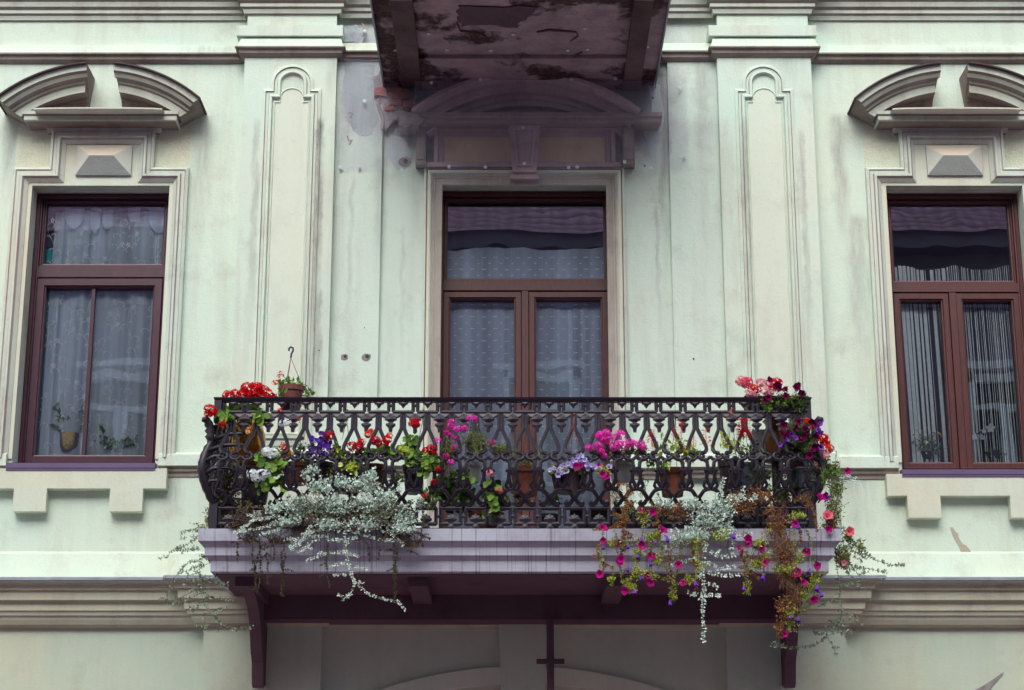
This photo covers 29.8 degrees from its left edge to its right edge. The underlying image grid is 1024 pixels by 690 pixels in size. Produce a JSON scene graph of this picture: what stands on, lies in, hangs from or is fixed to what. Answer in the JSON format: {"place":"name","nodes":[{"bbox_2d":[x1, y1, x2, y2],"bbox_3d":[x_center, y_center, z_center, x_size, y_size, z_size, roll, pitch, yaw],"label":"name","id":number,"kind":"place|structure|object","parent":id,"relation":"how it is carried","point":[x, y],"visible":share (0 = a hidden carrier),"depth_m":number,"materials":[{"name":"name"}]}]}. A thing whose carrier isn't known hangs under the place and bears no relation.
{"place":"outdoors","nodes":[
{"label":"outdoors","id":0,"kind":"place"},
{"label":"pavement","id":1,"kind":"structure","parent":0,"visible":0},
{"bbox_2d":[0,0,1023,689],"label":"apartment house","id":2,"kind":"structure","parent":1,"relation":"on","point":[842,160],"depth_m":15.71,"materials":[{"name":"paint"}]},
{"bbox_2d":[37,249,52,454],"bbox_3d":[-3.809,0.170,15.908,0.302,2.020,0.030,4,-17,-13],"label":"teal drape","id":3,"kind":"object","parent":2,"relation":"hanging from","point":[48,255],"visible":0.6,"depth_m":15.96,"materials":[{"name":"fabric"}]},
{"bbox_2d":[49,402,89,451],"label":"window plant","id":4,"kind":"object","parent":2,"relation":"on","point":[69,441],"depth_m":15.66,"materials":[{"name":"green plant"}]},
{"bbox_2d":[6,194,168,469],"bbox_3d":[-3.418,-0.123,15.764,1.182,2.437,0.405,0,-16,0],"label":"window frame","id":5,"kind":"structure","parent":2,"relation":"in","point":[45,278],"depth_m":15.89,"materials":[{"name":"brown wood"}]},
{"bbox_2d":[39,209,163,454],"bbox_3d":[-3.372,0.002,15.955,1.250,2.370,0.134,0,-16,0],"label":"lace curtain","id":6,"kind":"object","parent":2,"relation":"hanging from","point":[120,368],"visible":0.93,"depth_m":15.94,"materials":[{"name":"fabric"}]},
{"bbox_2d":[93,424,137,452],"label":"window plant","id":7,"kind":"object","parent":2,"relation":"on","point":[116,445],"depth_m":15.66,"materials":[{"name":"green plant"}]},
{"bbox_2d":[189,507,208,530],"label":"corner shrub","id":8,"kind":"object","parent":2,"relation":"on","point":[206,520],"visible":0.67,"depth_m":13.94,"materials":[{"name":"green plant"}]},
{"bbox_2d":[158,529,253,632],"bbox_3d":[-2.190,1.686,13.804,0.715,0.754,0.057,0,-16,0],"label":"silver frond","id":9,"kind":"object","parent":2,"relation":"hanging from","point":[203,579],"visible":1,"depth_m":13.79,"materials":[{"name":"grey plant"}]},
{"bbox_2d":[214,462,256,527],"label":"shade plant","id":10,"kind":"object","parent":2,"relation":"on","point":[226,488],"visible":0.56,"depth_m":14.02,"materials":[{"name":"green plant"}]},
{"bbox_2d":[203,382,282,497],"bbox_3d":[-1.957,0.829,14.162,0.579,1.146,0.576,0,-16,0],"label":"geranium jar","id":11,"kind":"object","parent":2,"relation":"on","point":[225,417],"visible":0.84,"depth_m":14.21,"materials":[{"name":"glazed brown ceramic"},{"name":"leaf"},{"name":"red petal"}]},
{"bbox_2d":[421,469,511,527],"bbox_3d":[-0.328,1.123,14.028,0.652,0.436,0.503,0,-16,0],"label":"geranium","id":12,"kind":"object","parent":2,"relation":"on","point":[490,498],"visible":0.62,"depth_m":14.01,"materials":[{"name":"plant"}]},
{"bbox_2d":[197,397,827,528],"bbox_3d":[0.005,1.033,14.572,4.613,0.985,1.498,0,-16,0],"label":"balcony railing","id":13,"kind":"object","parent":2,"relation":"on","point":[216,447],"visible":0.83,"depth_m":13.90,"materials":[{"name":"black metal"}]},
{"bbox_2d":[240,419,290,505],"bbox_3d":[-1.804,0.858,14.029,0.311,0.556,0.554,4,-17,-15],"label":"white geranium","id":14,"kind":"object","parent":13,"relation":"on","point":[275,467],"visible":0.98,"depth_m":13.84,"materials":[{"name":"plant"}]},
{"bbox_2d":[275,416,306,485],"bbox_3d":[-1.593,0.775,14.087,0.222,0.467,0.345,-8,-18,27],"label":"orange begonia","id":15,"kind":"object","parent":13,"relation":"on","point":[299,467],"visible":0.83,"depth_m":14.05,"materials":[{"name":"brown plastic"}]},
{"bbox_2d":[272,346,314,422],"bbox_3d":[-1.606,0.290,14.254,0.336,0.606,0.265,0,-16,0],"label":"hanging begonia","id":16,"kind":"object","parent":13,"relation":"hanging from","point":[290,388],"visible":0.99,"depth_m":14.21,"materials":[{"name":"green plant"}]},
{"bbox_2d":[306,430,334,484],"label":"violet bellflower","id":17,"kind":"object","parent":13,"relation":"on","point":[326,443],"visible":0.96,"depth_m":13.94,"materials":[{"name":"plant"}]},
{"bbox_2d":[226,499,430,602],"bbox_3d":[-1.316,1.474,13.695,1.488,0.742,0.190,0,-16,0],"label":"creeping plant","id":18,"kind":"object","parent":13,"relation":"hanging from","point":[274,539],"visible":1,"depth_m":13.68,"materials":[{"name":"green plant"}]},
{"bbox_2d":[233,463,424,611],"bbox_3d":[-1.302,1.407,13.828,1.362,1.076,0.503,0,-16,0],"label":"silver trailing plant","id":19,"kind":"object","parent":13,"relation":"attached to","point":[372,509],"visible":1,"depth_m":13.70,"materials":[{"name":"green plant"}]},
{"bbox_2d":[300,449,364,477],"bbox_3d":[-1.296,0.868,13.985,0.513,0.259,0.173,0,-16,0],"label":"mixed greenery","id":20,"kind":"object","parent":13,"relation":"attached to","point":[303,461],"visible":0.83,"depth_m":13.96,"materials":[{"name":"green plant"}]},
{"bbox_2d":[328,441,358,494],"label":"variegated geranium","id":21,"kind":"object","parent":13,"relation":"on","point":[351,466],"visible":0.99,"depth_m":13.91,"materials":[{"name":"green plant"}]},
{"bbox_2d":[342,409,402,490],"bbox_3d":[-1.030,0.735,14.015,0.416,0.590,0.394,10,-19,-32],"label":"crimson geranium","id":22,"kind":"object","parent":13,"relation":"hanging from","point":[378,449],"visible":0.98,"depth_m":13.93,"materials":[{"name":"red plant"}]},
{"bbox_2d":[357,459,441,510],"bbox_3d":[-0.836,1.001,13.900,0.674,0.419,0.197,0,-16,0],"label":"leafy trailer","id":23,"kind":"object","parent":13,"relation":"on","point":[398,475],"visible":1,"depth_m":13.86,"materials":[{"name":"green plant"}]},
{"bbox_2d":[397,409,440,494],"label":"ivy geranium","id":24,"kind":"object","parent":13,"relation":"hanging from","point":[426,465],"visible":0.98,"depth_m":13.89,"materials":[{"name":"plant"}]},
{"bbox_2d":[434,409,512,483],"bbox_3d":[-0.278,0.717,14.048,0.575,0.536,0.387,0,-16,0],"label":"magenta verbena","id":25,"kind":"object","parent":13,"relation":"on","point":[474,467],"visible":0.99,"depth_m":13.93,"materials":[{"name":"pink plant"}]},
{"bbox_2d":[509,403,546,497],"bbox_3d":[0.114,0.748,14.108,0.285,0.706,0.330,0,-16,0],"label":"hanging clay pot","id":26,"kind":"object","parent":13,"relation":"hanging from","point":[525,475],"visible":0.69,"depth_m":14.00,"materials":[{"name":"ceramic"}]},
{"bbox_2d":[547,413,611,494],"bbox_3d":[0.484,0.785,14.001,0.473,0.569,0.386,0,-16,0],"label":"lilac petunia","id":27,"kind":"object","parent":13,"relation":"hanging from","point":[574,473],"visible":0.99,"depth_m":13.86,"materials":[{"name":"plant"}]},
{"bbox_2d":[584,429,648,483],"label":"pink geranium","id":28,"kind":"object","parent":13,"relation":"on","point":[624,467],"visible":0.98,"depth_m":13.90,"materials":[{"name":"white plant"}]},
{"bbox_2d":[609,475,660,519],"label":"trailing ivy","id":29,"kind":"object","parent":13,"relation":"hanging from","point":[618,497],"visible":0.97,"depth_m":13.87,"materials":[{"name":"green plant"}]},
{"bbox_2d":[646,410,711,497],"bbox_3d":[1.204,0.764,13.962,0.442,0.628,0.367,-14,-21,39],"label":"red salvia","id":30,"kind":"object","parent":13,"relation":"hanging from","point":[673,475],"visible":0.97,"depth_m":13.96,"materials":[{"name":"plant"}]},
{"bbox_2d":[592,482,818,639],"bbox_3d":[1.375,1.529,13.635,1.625,1.133,0.176,0,-16,0],"label":"dried petunia","id":31,"kind":"object","parent":13,"relation":"hanging from","point":[778,531],"visible":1,"depth_m":13.66,"materials":[{"name":"brown plant"}]},
{"bbox_2d":[654,477,758,642],"bbox_3d":[1.386,1.523,13.634,0.766,1.192,0.189,0,-16,0],"label":"silver trailing plant","id":32,"kind":"object","parent":13,"relation":"hanging from","point":[721,514],"visible":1,"depth_m":13.69,"materials":[{"name":"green plant"}]},
{"bbox_2d":[717,408,751,493],"bbox_3d":[1.624,0.751,14.032,0.250,0.618,0.393,0,-16,0],"label":"scarlet salvia","id":33,"kind":"object","parent":13,"relation":"hanging from","point":[723,466],"visible":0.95,"depth_m":14.00,"materials":[{"name":"plant"}]},
{"bbox_2d":[742,440,798,502],"bbox_3d":[1.873,0.935,13.999,0.414,0.462,0.240,0,-16,0],"label":"end greenery","id":34,"kind":"object","parent":13,"relation":"on","point":[785,495],"visible":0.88,"depth_m":13.97,"materials":[{"name":"green plant"}]},
{"bbox_2d":[735,375,809,418],"bbox_3d":[1.917,0.389,14.203,0.544,0.312,0.394,0,-16,0],"label":"wine petunia","id":35,"kind":"object","parent":13,"relation":"on","point":[799,406],"visible":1,"depth_m":14.10,"materials":[{"name":"plant"}]},
{"bbox_2d":[778,413,833,469],"bbox_3d":[2.114,0.706,14.040,0.416,0.359,0.445,0,-16,0],"label":"dark petunia","id":36,"kind":"object","parent":13,"relation":"on","point":[803,436],"visible":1,"depth_m":13.87,"materials":[{"name":"plant"}]},
{"bbox_2d":[793,451,867,569],"bbox_3d":[2.274,1.177,13.842,0.600,0.876,0.210,8,-18,-25],"label":"end petunia","id":37,"kind":"object","parent":13,"relation":"hanging from","point":[831,521],"visible":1,"depth_m":13.84,"materials":[{"name":"green plant"}]},
{"bbox_2d":[770,525,904,655],"bbox_3d":[2.330,1.757,13.782,0.998,0.948,0.064,0,-16,0],"label":"silver frond","id":38,"kind":"object","parent":13,"relation":"hanging from","point":[839,586],"visible":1,"depth_m":13.77,"materials":[{"name":"grey plant"}]},
{"bbox_2d":[338,28,687,171],"bbox_3d":[0.008,-2.193,15.641,2.917,1.323,1.090,0,-16,0],"label":"debris netting","id":39,"kind":"object","parent":2,"relation":"attached to","point":[489,126],"visible":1,"depth_m":15.91,"materials":[{"name":"fabric"}]},
{"bbox_2d":[439,191,610,527],"bbox_3d":[0.113,0.248,15.791,1.458,3.174,0.145,0,-16,0],"label":"window frame","id":40,"kind":"structure","parent":2,"relation":"in","point":[524,292],"depth_m":15.93,"materials":[{"name":"brown wood"}]},
{"bbox_2d":[447,247,603,527],"bbox_3d":[0.113,0.481,15.782,1.660,2.723,0.040,0,-16,0],"label":"dotted curtain","id":41,"kind":"object","parent":2,"relation":"hanging from","point":[556,339],"visible":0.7,"depth_m":15.92,"materials":[{"name":"white fabric"}]},
{"bbox_2d":[510,491,563,527],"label":"fern","id":42,"kind":"object","parent":2,"relation":"on","point":[555,498],"visible":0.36,"depth_m":14.06,"materials":[{"name":"green plant"}]},
{"bbox_2d":[537,619,564,689],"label":"hanging rod","id":43,"kind":"object","parent":2,"relation":"hanging from","point":[550,661],"visible":1,"depth_m":14.54,"materials":[{"name":"paint"}]},
{"bbox_2d":[569,506,827,636],"bbox_3d":[1.327,1.635,13.743,1.812,0.956,0.519,0,-16,0],"label":"hanging petunia","id":44,"kind":"object","parent":2,"relation":"on","point":[653,538],"visible":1,"depth_m":13.60,"materials":[{"name":"plant"}]},
{"bbox_2d":[742,462,754,505],"bbox_3d":[1.747,1.155,14.247,0.134,0.567,0.134,0,-16,0],"label":"flower pot","id":45,"kind":"object","parent":2,"relation":"on","point":[746,482],"visible":0.28,"depth_m":14.25,"materials":[{"name":"black plastic"}]},
{"bbox_2d":[750,429,765,509],"bbox_3d":[1.833,1.042,14.280,0.120,0.804,0.212,0,-16,0],"label":"box","id":46,"kind":"object","parent":2,"relation":"on","point":[758,436],"visible":0.17,"depth_m":14.28,"materials":[{"name":"plastic"}]},
{"bbox_2d":[762,418,785,505],"bbox_3d":[1.954,0.988,14.244,0.200,0.886,0.200,0,-16,0],"label":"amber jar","id":47,"kind":"object","parent":2,"relation":"on","point":[771,446],"visible":0.29,"depth_m":14.24,"materials":[{"name":"glass"}]},
{"bbox_2d":[781,491,791,516],"bbox_3d":[2.015,1.250,14.219,0.120,0.370,0.114,0,-16,0],"label":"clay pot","id":48,"kind":"object","parent":2,"relation":"on","point":[784,504],"visible":0.09,"depth_m":14.21,"materials":[{"name":"ceramic"}]},
{"bbox_2d":[788,470,803,527],"bbox_3d":[2.104,1.185,14.239,0.134,0.506,0.134,0,-16,0],"label":"flower pot","id":49,"kind":"object","parent":2,"relation":"on","point":[796,474],"visible":0.46,"depth_m":14.24,"materials":[{"name":"black plastic"}]},
{"bbox_2d":[909,427,947,460],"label":"window plant","id":50,"kind":"object","parent":2,"relation":"on","point":[928,454],"depth_m":15.66,"materials":[{"name":"green plant"}]},
{"bbox_2d":[886,194,1023,476],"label":"window frame","id":51,"kind":"structure","parent":2,"relation":"in","point":[950,296],"depth_m":15.84,"materials":[{"name":"brown wood"}]},
{"bbox_2d":[895,265,1020,461],"bbox_3d":[3.744,0.232,15.862,1.271,1.865,0.044,0,-16,0],"label":"string curtain","id":52,"kind":"object","parent":2,"relation":"hanging from","point":[915,411],"visible":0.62,"depth_m":15.87,"materials":[{"name":"white fabric"}]},
{"bbox_2d":[972,423,1005,460],"bbox_3d":[3.891,0.793,15.725,0.295,0.294,0.114,0,-16,0],"label":"orchid","id":53,"kind":"object","parent":2,"relation":"on","point":[990,427],"visible":1,"depth_m":15.68,"materials":[{"name":"white plant"}]}
]}

